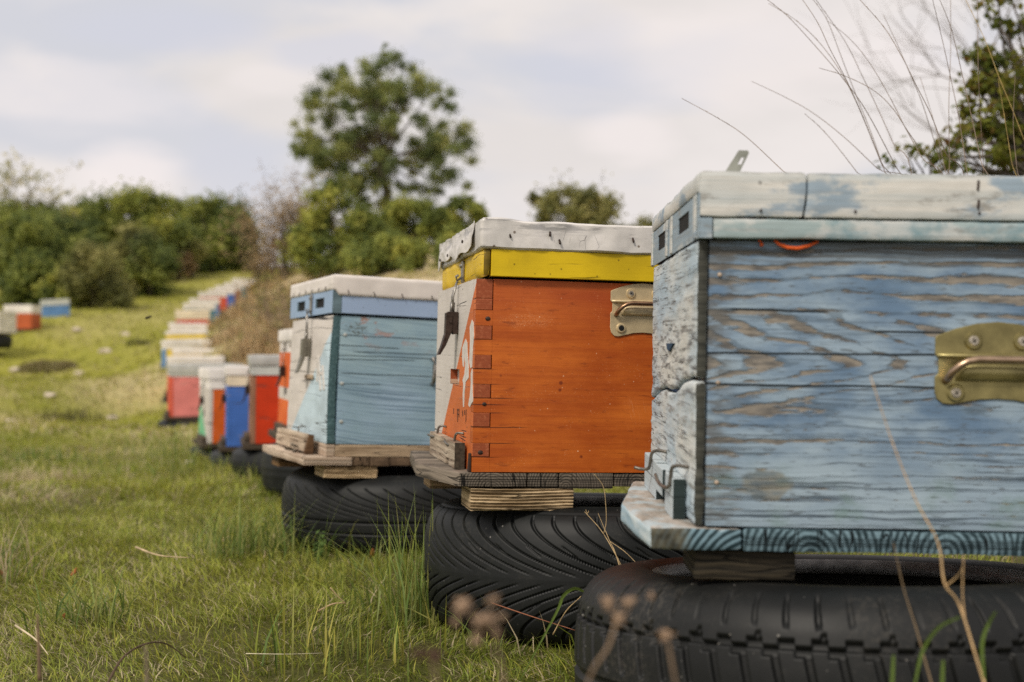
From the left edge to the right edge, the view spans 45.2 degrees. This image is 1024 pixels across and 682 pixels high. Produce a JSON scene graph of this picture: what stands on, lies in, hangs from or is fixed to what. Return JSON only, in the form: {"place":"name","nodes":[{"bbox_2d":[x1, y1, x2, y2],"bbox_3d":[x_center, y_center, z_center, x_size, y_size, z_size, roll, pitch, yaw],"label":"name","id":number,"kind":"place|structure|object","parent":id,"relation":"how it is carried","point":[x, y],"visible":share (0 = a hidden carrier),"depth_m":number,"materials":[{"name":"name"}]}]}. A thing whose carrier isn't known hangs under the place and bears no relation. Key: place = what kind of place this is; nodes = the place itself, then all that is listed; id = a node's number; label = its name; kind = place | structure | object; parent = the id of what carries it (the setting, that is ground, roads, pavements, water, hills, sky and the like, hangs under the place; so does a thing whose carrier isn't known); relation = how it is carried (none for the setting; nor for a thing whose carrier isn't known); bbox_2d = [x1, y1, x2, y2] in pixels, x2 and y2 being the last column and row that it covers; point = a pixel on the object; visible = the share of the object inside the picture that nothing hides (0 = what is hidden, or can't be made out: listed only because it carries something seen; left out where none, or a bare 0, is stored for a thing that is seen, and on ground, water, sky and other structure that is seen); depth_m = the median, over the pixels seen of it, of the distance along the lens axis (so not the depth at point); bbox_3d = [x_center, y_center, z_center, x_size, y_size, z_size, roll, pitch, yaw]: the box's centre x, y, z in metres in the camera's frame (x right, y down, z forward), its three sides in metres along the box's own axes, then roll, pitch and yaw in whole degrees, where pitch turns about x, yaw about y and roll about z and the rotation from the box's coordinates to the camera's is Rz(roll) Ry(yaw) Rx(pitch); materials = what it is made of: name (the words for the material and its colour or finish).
{"place":"outdoors","nodes":[
{"label":"outdoors","id":0,"kind":"place"},
{"bbox_2d":[0,241,1023,681],"bbox_3d":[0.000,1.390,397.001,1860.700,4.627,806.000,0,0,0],"label":"ground","id":1,"kind":"structure","parent":0,"point":[152,400],"depth_m":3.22,"materials":[{"name":"plant"}]},
{"bbox_2d":[0,335,11,348],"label":"car tyre","id":2,"kind":"object","parent":1,"relation":"on","point":[5,341],"visible":1,"depth_m":20.02,"materials":[{"name":"rubber"}]},
{"bbox_2d":[0,311,16,334],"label":"beehive","id":3,"kind":"object","parent":2,"relation":"on","point":[7,322],"visible":1,"depth_m":20.08,"materials":[{"name":"white paint"}]},
{"bbox_2d":[0,246,68,309],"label":"bush","id":4,"kind":"object","parent":1,"relation":"on","point":[33,269],"visible":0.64,"depth_m":27.58,"materials":[{"name":"green plant"}]},
{"bbox_2d":[0,496,72,591],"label":"grass tuft","id":5,"kind":"object","parent":1,"relation":"on","point":[6,573],"visible":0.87,"depth_m":2.47,"materials":[{"name":"plant"}]},
{"bbox_2d":[0,189,74,255],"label":"evergreen tree","id":6,"kind":"object","parent":1,"relation":"on","point":[9,205],"visible":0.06,"depth_m":32.51,"materials":[{"name":"green plant"}]},
{"bbox_2d":[36,614,42,680],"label":"dead plant","id":7,"kind":"object","parent":1,"relation":"on","point":[39,670],"visible":1,"depth_m":1.25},
{"bbox_2d":[12,358,76,374],"bbox_3d":[-7.224,0.394,18.992,1.085,0.306,1.027,0,-1,-39],"label":"grass mound","id":8,"kind":"object","parent":1,"relation":"on","point":[35,365],"depth_m":18.87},
{"bbox_2d":[0,200,100,300],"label":"evergreen tree","id":9,"kind":"object","parent":1,"relation":"on","point":[27,230],"visible":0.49,"depth_m":28.57,"materials":[{"name":"green plant"}]},
{"bbox_2d":[0,460,100,484],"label":"grass tuft","id":10,"kind":"object","parent":1,"relation":"on","point":[34,474],"visible":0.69,"depth_m":4.97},
{"bbox_2d":[0,147,105,252],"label":"sparse tree","id":11,"kind":"object","parent":1,"relation":"on","point":[19,180],"visible":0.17,"depth_m":32.36,"materials":[{"name":"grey plant"}]},
{"bbox_2d":[1,200,110,282],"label":"evergreen tree","id":12,"kind":"object","parent":1,"relation":"on","point":[82,227],"visible":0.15,"depth_m":30.70,"materials":[{"name":"green plant"}]},
{"bbox_2d":[0,435,115,470],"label":"grass tuft","id":13,"kind":"object","parent":1,"relation":"on","point":[60,454],"visible":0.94,"depth_m":6.26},
{"bbox_2d":[30,264,100,308],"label":"olive bush","id":14,"kind":"object","parent":1,"relation":"on","point":[44,291],"visible":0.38,"depth_m":26.69,"materials":[{"name":"green plant"}]},
{"bbox_2d":[3,550,159,632],"bbox_3d":[-0.740,0.423,2.036,0.230,0.123,0.333,0,-1,39],"label":"grass tuft","id":15,"kind":"object","parent":1,"relation":"on","point":[96,609],"visible":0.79,"depth_m":2.06,"materials":[{"name":"plant"}]},
{"bbox_2d":[25,403,142,421],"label":"grass tuft","id":16,"kind":"object","parent":1,"relation":"on","point":[72,417],"visible":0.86,"depth_m":10.49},
{"bbox_2d":[44,237,138,308],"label":"olive bush","id":17,"kind":"object","parent":1,"relation":"on","point":[111,288],"visible":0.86,"depth_m":26.74,"materials":[{"name":"green plant"}]},
{"bbox_2d":[45,424,198,450],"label":"grass tuft","id":18,"kind":"object","parent":1,"relation":"on","point":[143,439],"visible":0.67,"depth_m":7.22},
{"bbox_2d":[106,220,164,297],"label":"olive bush","id":19,"kind":"object","parent":1,"relation":"on","point":[124,233],"visible":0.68,"depth_m":29.68,"materials":[{"name":"green plant"}]},
{"bbox_2d":[73,176,204,279],"bbox_3d":[-10.063,-2.958,33.121,3.488,3.027,2.926,0,0,0],"label":"evergreen tree","id":20,"kind":"object","parent":1,"relation":"on","point":[136,204],"visible":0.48,"depth_m":32.58,"materials":[{"name":"green plant"}]},
{"bbox_2d":[114,226,184,296],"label":"dark bush","id":21,"kind":"object","parent":1,"relation":"on","point":[163,260],"visible":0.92,"depth_m":29.64,"materials":[{"name":"green plant"}]},
{"bbox_2d":[81,432,218,461],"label":"grass tuft","id":22,"kind":"object","parent":1,"relation":"on","point":[170,452],"visible":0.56,"depth_m":6.63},
{"bbox_2d":[79,445,256,482],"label":"grass tuft","id":23,"kind":"object","parent":1,"relation":"on","point":[192,463],"visible":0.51,"depth_m":5.55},
{"bbox_2d":[158,419,198,428],"bbox_3d":[-2.332,0.630,9.169,0.600,0.100,0.600,0,0,-4],"label":"car tyre","id":24,"kind":"object","parent":1,"relation":"on","point":[166,423],"visible":0.15,"depth_m":8.93,"materials":[{"name":"rubber"}]},
{"bbox_2d":[163,363,243,419],"bbox_3d":[-2.308,0.372,9.178,0.559,0.407,0.454,0,0,-18],"label":"beehive","id":25,"kind":"object","parent":24,"relation":"on","point":[183,390],"visible":0.61,"depth_m":8.93,"materials":[{"name":"pink paint"}]},
{"bbox_2d":[151,189,212,266],"bbox_3d":[-10.115,-3.115,36.908,2.502,3.015,2.413,0,0,0],"label":"evergreen tree","id":26,"kind":"object","parent":1,"relation":"on","point":[175,211],"visible":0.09,"depth_m":36.95,"materials":[{"name":"green plant"}]},
{"bbox_2d":[166,248,200,280],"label":"dry bush","id":27,"kind":"object","parent":1,"relation":"on","point":[187,260],"visible":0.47,"depth_m":32.92,"materials":[{"name":"brown plant"}]},
{"bbox_2d":[171,229,212,278],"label":"olive bush","id":28,"kind":"object","parent":1,"relation":"on","point":[200,248],"visible":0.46,"depth_m":33.33,"materials":[{"name":"green plant"}]},
{"bbox_2d":[183,303,215,324],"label":"beehive","id":29,"kind":"object","parent":1,"relation":"on","point":[195,306],"visible":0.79,"depth_m":21.10,"materials":[{"name":"teal paint"}]},
{"bbox_2d":[190,445,217,457],"bbox_3d":[-1.488,0.630,6.825,0.600,0.100,0.600,1,-1,-25],"label":"car tyre","id":30,"kind":"object","parent":1,"relation":"on","point":[208,451],"visible":0.05,"depth_m":6.60,"materials":[{"name":"rubber"}]},
{"bbox_2d":[192,367,225,447],"bbox_3d":[-1.462,0.363,6.835,0.559,0.426,0.457,1,-1,-21],"label":"beehive","id":31,"kind":"object","parent":30,"relation":"on","point":[212,416],"visible":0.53,"depth_m":6.57,"materials":[{"name":"orange paint"}]},
{"bbox_2d":[152,461,267,494],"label":"grass tuft","id":32,"kind":"object","parent":1,"relation":"on","point":[250,477],"visible":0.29,"depth_m":4.67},
{"bbox_2d":[209,449,232,467],"bbox_3d":[-1.210,0.590,6.158,0.600,0.100,0.600,0,0,-44],"label":"car tyre","id":33,"kind":"object","parent":1,"relation":"on","point":[216,455],"visible":0.09,"depth_m":5.96,"materials":[{"name":"rubber"}]},
{"bbox_2d":[218,366,248,451],"bbox_3d":[-1.184,0.330,6.164,0.558,0.411,0.456,1,-1,-14],"label":"beehive","id":34,"kind":"object","parent":33,"relation":"on","point":[236,414],"visible":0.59,"depth_m":5.91,"materials":[{"name":"paint"}]},
{"bbox_2d":[178,187,270,272],"bbox_3d":[-8.660,-3.067,36.069,3.210,2.960,2.934,0,0,27],"label":"evergreen tree","id":35,"kind":"object","parent":1,"relation":"on","point":[213,208],"visible":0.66,"depth_m":35.65,"materials":[{"name":"green plant"}]},
{"bbox_2d":[184,298,289,348],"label":"dry tussock","id":36,"kind":"object","parent":1,"relation":"on","point":[258,320],"visible":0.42,"depth_m":13.33,"materials":[{"name":"beige plant"}]},
{"bbox_2d":[214,243,263,271],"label":"dark bush","id":37,"kind":"object","parent":1,"relation":"on","point":[233,264],"visible":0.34,"depth_m":36.66,"materials":[{"name":"green plant"}]},
{"bbox_2d":[193,321,289,365],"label":"dry tussock","id":38,"kind":"object","parent":1,"relation":"on","point":[249,350],"visible":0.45,"depth_m":11.84,"materials":[{"name":"beige plant"}]},
{"bbox_2d":[207,274,281,333],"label":"dry tussock","id":39,"kind":"object","parent":1,"relation":"on","point":[231,310],"visible":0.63,"depth_m":18.95,"materials":[{"name":"beige plant"}]},
{"bbox_2d":[231,447,262,476],"bbox_3d":[-0.941,0.530,5.457,0.600,0.124,0.600,0,-1,38],"label":"car tyre","id":40,"kind":"object","parent":1,"relation":"on","point":[240,455],"visible":0.16,"depth_m":5.24,"materials":[{"name":"rubber"}]},
{"bbox_2d":[240,355,279,448],"bbox_3d":[-0.916,0.262,5.462,0.558,0.402,0.457,1,-1,-13],"label":"beehive","id":41,"kind":"object","parent":40,"relation":"on","point":[261,389],"visible":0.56,"depth_m":5.21,"materials":[{"name":"red paint"}]},
{"bbox_2d":[196,308,302,360],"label":"dry tussock","id":42,"kind":"object","parent":1,"relation":"on","point":[264,325],"visible":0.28,"depth_m":12.25,"materials":[{"name":"beige plant"}]},
{"bbox_2d":[148,490,358,566],"bbox_3d":[-0.578,0.413,2.850,0.525,0.179,0.503,0,0,0],"label":"grass tuft","id":43,"kind":"object","parent":1,"relation":"on","point":[241,537],"visible":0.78,"depth_m":2.82,"materials":[{"name":"plant"}]},
{"bbox_2d":[213,276,301,353],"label":"dry bush","id":44,"kind":"object","parent":1,"relation":"on","point":[278,327],"visible":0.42,"depth_m":11.37,"materials":[{"name":"brown plant"}]},
{"bbox_2d":[213,226,304,299],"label":"bare shrub","id":45,"kind":"object","parent":1,"relation":"on","point":[265,263],"visible":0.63,"depth_m":22.73,"materials":[{"name":"brown plant"}]},
{"bbox_2d":[216,269,324,331],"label":"dry tussock","id":46,"kind":"object","parent":1,"relation":"on","point":[285,285],"visible":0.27,"depth_m":18.56,"materials":[{"name":"beige plant"}]},
{"bbox_2d":[208,166,341,279],"bbox_3d":[-3.632,-1.989,19.935,2.145,2.108,2.237,0,-1,36],"label":"bare shrub","id":47,"kind":"object","parent":1,"relation":"on","point":[291,216],"visible":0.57,"depth_m":19.91,"materials":[{"name":"brown plant"}]},
{"bbox_2d":[247,270,302,323],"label":"dry bush","id":48,"kind":"object","parent":1,"relation":"on","point":[262,298],"visible":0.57,"depth_m":12.54,"materials":[{"name":"brown plant"}]},
{"bbox_2d":[261,442,300,496],"bbox_3d":[-0.617,0.465,4.519,0.600,0.196,0.600,0,-2,-21],"label":"car tyre","id":49,"kind":"object","parent":1,"relation":"on","point":[274,477],"visible":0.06,"depth_m":4.33,"materials":[{"name":"rubber"}]},
{"bbox_2d":[268,329,291,438],"bbox_3d":[-0.586,0.163,4.526,0.559,0.401,0.458,2,-1,-17],"label":"beehive","id":50,"kind":"object","parent":49,"relation":"on","point":[284,337],"visible":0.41,"depth_m":4.47,"materials":[{"name":"orange paint"}]},
{"bbox_2d":[201,561,395,681],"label":"grass tuft","id":51,"kind":"object","parent":1,"relation":"on","point":[277,646],"visible":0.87,"depth_m":1.81,"materials":[{"name":"plant"}]},
{"bbox_2d":[235,158,379,272],"bbox_3d":[-3.285,-1.949,21.490,3.230,2.679,2.265,0,0,0],"label":"bare shrub","id":52,"kind":"object","parent":1,"relation":"on","point":[269,209],"visible":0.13,"depth_m":21.61,"materials":[{"name":"brown plant"}]},
{"bbox_2d":[250,552,391,591],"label":"grass tuft","id":53,"kind":"object","parent":1,"relation":"on","point":[319,576],"visible":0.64,"depth_m":2.45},
{"bbox_2d":[224,524,419,575],"bbox_3d":[-0.302,0.455,2.709,0.684,0.087,0.500,0,0,0],"label":"grass tuft","id":54,"kind":"object","parent":1,"relation":"on","point":[337,558],"visible":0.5,"depth_m":2.74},
{"bbox_2d":[276,170,399,281],"bbox_3d":[-2.639,-1.735,19.030,1.862,1.868,1.714,0,0,0],"label":"green shrub","id":55,"kind":"object","parent":1,"relation":"on","point":[312,234],"visible":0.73,"depth_m":18.68,"materials":[{"name":"green plant"}]},
{"bbox_2d":[237,597,480,681],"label":"grass tuft","id":56,"kind":"object","parent":1,"relation":"on","point":[395,642],"visible":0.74,"depth_m":1.82,"materials":[{"name":"plant"}]},
{"bbox_2d":[281,465,461,554],"bbox_3d":[-0.280,0.413,3.127,0.604,0.186,0.604,0,0,0],"label":"car tyre","id":57,"kind":"object","parent":1,"relation":"on","point":[348,501],"visible":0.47,"depth_m":2.85,"materials":[{"name":"rubber"}]},
{"bbox_2d":[272,455,314,466],"bbox_3d":[-0.544,0.309,3.185,0.141,0.030,0.092,3,-2,-22],"label":"wood block","id":58,"kind":"object","parent":57,"relation":"on","point":[279,462],"depth_m":3.13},
{"bbox_2d":[315,465,376,477],"bbox_3d":[-0.392,0.306,2.898,0.128,0.030,0.099,3,-2,-22],"label":"wood block","id":59,"kind":"object","parent":57,"relation":"on","point":[344,471],"depth_m":2.86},
{"bbox_2d":[263,274,442,465],"bbox_3d":[-0.294,0.080,3.122,0.580,0.445,0.479,3,-2,-22],"label":"beehive","id":60,"kind":"object","parent":59,"relation":"on","point":[362,383],"visible":0.69,"depth_m":2.89,"materials":[{"name":"teal wood"}]},
{"bbox_2d":[307,486,438,633],"bbox_3d":[-0.192,0.354,2.073,0.309,0.260,0.332,0,-1,43],"label":"grass tuft","id":61,"kind":"object","parent":1,"relation":"on","point":[403,596],"visible":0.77,"depth_m":2.07,"materials":[{"name":"plant"}]},
{"bbox_2d":[331,228,425,275],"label":"green shrub","id":62,"kind":"object","parent":1,"relation":"on","point":[369,257],"visible":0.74,"depth_m":17.76,"materials":[{"name":"green plant"}]},
{"bbox_2d":[335,544,430,617],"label":"grass tuft","id":63,"kind":"object","parent":1,"relation":"on","point":[367,594],"visible":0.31,"depth_m":2.18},
{"bbox_2d":[285,43,483,212],"bbox_3d":[-2.342,-3.455,22.544,3.648,4.157,2.898,0,0,0],"label":"lone tree","id":64,"kind":"object","parent":1,"relation":"on","point":[351,143],"visible":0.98,"depth_m":22.35,"materials":[{"name":"green plant"}]},
{"bbox_2d":[372,192,461,245],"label":"green shrub","id":65,"kind":"object","parent":1,"relation":"on","point":[400,211],"visible":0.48,"depth_m":19.79,"materials":[{"name":"green plant"}]},
{"bbox_2d":[384,230,454,273],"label":"green shrub","id":66,"kind":"object","parent":1,"relation":"on","point":[412,256],"visible":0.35,"depth_m":16.28,"materials":[{"name":"green plant"}]},
{"bbox_2d":[408,645,444,681],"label":"seed head","id":67,"kind":"object","parent":1,"relation":"on","point":[434,656],"visible":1,"depth_m":0.60},
{"bbox_2d":[430,193,489,245],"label":"green shrub","id":68,"kind":"object","parent":1,"relation":"on","point":[475,210],"visible":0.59,"depth_m":19.85,"materials":[{"name":"green plant"}]},
{"bbox_2d":[450,594,507,681],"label":"seed head","id":69,"kind":"object","parent":1,"relation":"on","point":[482,622],"visible":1,"depth_m":0.64},
{"bbox_2d":[439,607,562,657],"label":"grass tuft","id":70,"kind":"object","parent":1,"relation":"on","point":[468,630],"visible":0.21,"depth_m":1.87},
{"bbox_2d":[519,587,583,680],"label":"wild grass","id":71,"kind":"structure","parent":1,"relation":"on","point":[565,593],"depth_m":1.60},
{"bbox_2d":[424,492,682,646],"bbox_3d":[0.146,0.386,2.154,0.604,0.217,0.604,0,-4,0],"label":"car tyre","id":72,"kind":"object","parent":1,"relation":"on","point":[532,563],"visible":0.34,"depth_m":1.90,"materials":[{"name":"rubber"}]},
{"bbox_2d":[424,478,461,488],"bbox_3d":[-0.077,0.251,2.267,0.163,0.038,0.091,2,-1,-11],"label":"wood block","id":73,"kind":"object","parent":72,"relation":"on","point":[429,483],"depth_m":2.21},
{"bbox_2d":[461,486,573,510],"bbox_3d":[0.007,0.247,1.951,0.166,0.037,0.094,2,-1,-11],"label":"wood block","id":74,"kind":"object","parent":72,"relation":"on","point":[512,498],"depth_m":1.91,"materials":[{"name":"wood"}]},
{"bbox_2d":[410,217,657,488],"bbox_3d":[0.125,0.027,2.151,0.591,0.419,0.479,1,-1,-11],"label":"beehive","id":75,"kind":"object","parent":74,"relation":"on","point":[544,376],"visible":0.77,"depth_m":1.92,"materials":[{"name":"orange paint"}]},
{"bbox_2d":[525,182,627,224],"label":"olive bush","id":76,"kind":"object","parent":1,"relation":"on","point":[547,203],"visible":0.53,"depth_m":16.65,"materials":[{"name":"green plant"}]},
{"bbox_2d":[534,168,622,224],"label":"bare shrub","id":77,"kind":"object","parent":1,"relation":"on","point":[559,183],"visible":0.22,"depth_m":16.87,"materials":[{"name":"green plant"}]},
{"bbox_2d":[587,593,637,681],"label":"seed head","id":78,"kind":"object","parent":1,"relation":"on","point":[617,618],"visible":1,"depth_m":0.70},
{"bbox_2d":[646,591,677,681],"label":"seed head","id":79,"kind":"object","parent":1,"relation":"on","point":[666,634],"visible":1,"depth_m":0.72},
{"bbox_2d":[574,554,1023,681],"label":"car tyre","id":80,"kind":"object","parent":1,"relation":"on","point":[831,618],"visible":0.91,"depth_m":1.23,"materials":[{"name":"rubber"}]},
{"bbox_2d":[683,549,794,579],"bbox_3d":[0.245,0.236,1.335,0.108,0.033,0.100,1,0,1],"label":"wood block","id":81,"kind":"object","parent":80,"relation":"on","point":[740,564],"depth_m":1.29,"materials":[{"name":"wood"}]},
{"bbox_2d":[621,150,1023,555],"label":"beehive","id":82,"kind":"object","parent":81,"relation":"on","point":[905,292],"visible":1,"depth_m":1.27,"materials":[{"name":"paint"}]},
{"bbox_2d":[803,0,1023,173],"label":"bare tree","id":83,"kind":"object","parent":1,"relation":"on","point":[939,74],"visible":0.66,"depth_m":11.08,"materials":[{"name":"plant"}]},
{"bbox_2d":[870,376,984,681],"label":"dry stalk","id":84,"kind":"object","parent":1,"relation":"on","point":[966,625],"visible":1,"depth_m":1.02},
{"bbox_2d":[914,616,960,681],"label":"wild grass","id":85,"kind":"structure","parent":1,"relation":"on","point":[931,635],"depth_m":1.00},
{"bbox_2d":[873,103,1003,174],"bbox_3d":[1.548,-0.138,4.423,0.440,1.451,0.289,0,-1,-36],"label":"bush","id":86,"kind":"object","parent":1,"relation":"on","point":[913,150],"visible":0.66,"depth_m":4.38,"materials":[{"name":"green plant"}]},
{"bbox_2d":[920,0,1023,563],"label":"tall grass","id":87,"kind":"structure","parent":1,"relation":"on","point":[972,119],"depth_m":2.33,"materials":[{"name":"plant"}]},
{"bbox_2d":[923,0,1023,175],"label":"leafy tree","id":88,"kind":"object","parent":1,"relation":"on","point":[992,128],"visible":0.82,"depth_m":4.73,"materials":[{"name":"green plant"}]},
{"bbox_2d":[980,611,996,681],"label":"wild grass","id":89,"kind":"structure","parent":1,"relation":"on","point":[982,643],"depth_m":1.00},
{"bbox_3d":[-3.062,0.585,11.757,0.600,0.100,0.600,0,0,-20],"label":"car tyre","id":90,"kind":"object","parent":1,"relation":"on","visible":0},
{"bbox_2d":[163,356,224,397],"bbox_3d":[-3.039,0.337,11.764,0.559,0.386,0.454,0,0,-14],"label":"beehive","id":91,"kind":"object","parent":90,"relation":"on","point":[193,359],"visible":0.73,"depth_m":11.55,"materials":[{"name":"pink paint"}]},
{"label":"car tyre","id":92,"kind":"object","parent":1,"relation":"on","visible":0},
{"bbox_2d":[172,349,216,355],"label":"beehive","id":93,"kind":"object","parent":92,"relation":"on","point":[183,352],"visible":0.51,"depth_m":12.84,"materials":[{"name":"white paint"}]},
{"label":"car tyre","id":94,"kind":"object","parent":1,"relation":"on","visible":0},
{"bbox_2d":[161,340,210,367],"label":"beehive","id":95,"kind":"object","parent":94,"relation":"on","point":[167,346],"visible":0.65,"depth_m":14.06,"materials":[{"name":"yellow paint"}]},
{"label":"car tyre","id":96,"kind":"object","parent":1,"relation":"on","visible":0},
{"bbox_2d":[165,330,207,339],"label":"beehive","id":97,"kind":"object","parent":96,"relation":"on","point":[188,335],"visible":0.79,"depth_m":15.66,"materials":[{"name":"white paint"}]},
{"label":"car tyre","id":98,"kind":"object","parent":1,"relation":"on","visible":0},
{"bbox_2d":[168,322,206,330],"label":"beehive","id":99,"kind":"object","parent":98,"relation":"on","point":[185,326],"visible":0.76,"depth_m":17.26,"materials":[{"name":"white paint"}]},
{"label":"car tyre","id":100,"kind":"object","parent":1,"relation":"on","visible":0},
{"bbox_2d":[175,310,209,329],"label":"beehive","id":101,"kind":"object","parent":100,"relation":"on","point":[192,316],"visible":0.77,"depth_m":19.27,"materials":[{"name":"orange paint"}]},
{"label":"car tyre","id":102,"kind":"object","parent":1,"relation":"on","visible":0},
{"bbox_2d":[198,292,227,311],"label":"beehive","id":103,"kind":"object","parent":102,"relation":"on","point":[222,296],"visible":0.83,"depth_m":23.71,"materials":[{"name":"pink paint"}]},
{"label":"car tyre","id":104,"kind":"object","parent":1,"relation":"on","visible":0},
{"bbox_2d":[4,305,41,329],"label":"beehive","id":105,"kind":"object","parent":104,"relation":"on","point":[28,317],"visible":0.79,"depth_m":22.50,"materials":[{"name":"brown paint"}]},
{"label":"car tyre","id":106,"kind":"object","parent":1,"relation":"on","visible":0},
{"bbox_2d":[40,299,69,316],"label":"beehive","id":107,"kind":"object","parent":106,"relation":"on","point":[54,307],"visible":0.83,"depth_m":24.60,"materials":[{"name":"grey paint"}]},
{"bbox_2d":[0,0,1023,265],"label":"sky","id":108,"kind":"structure","parent":0,"point":[189,95],"materials":[{"name":"white"}]},
{"bbox_2d":[682,0,963,558],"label":"tall grass","id":109,"kind":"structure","parent":0,"point":[843,75],"depth_m":2.32,"materials":[{"name":"plant"}]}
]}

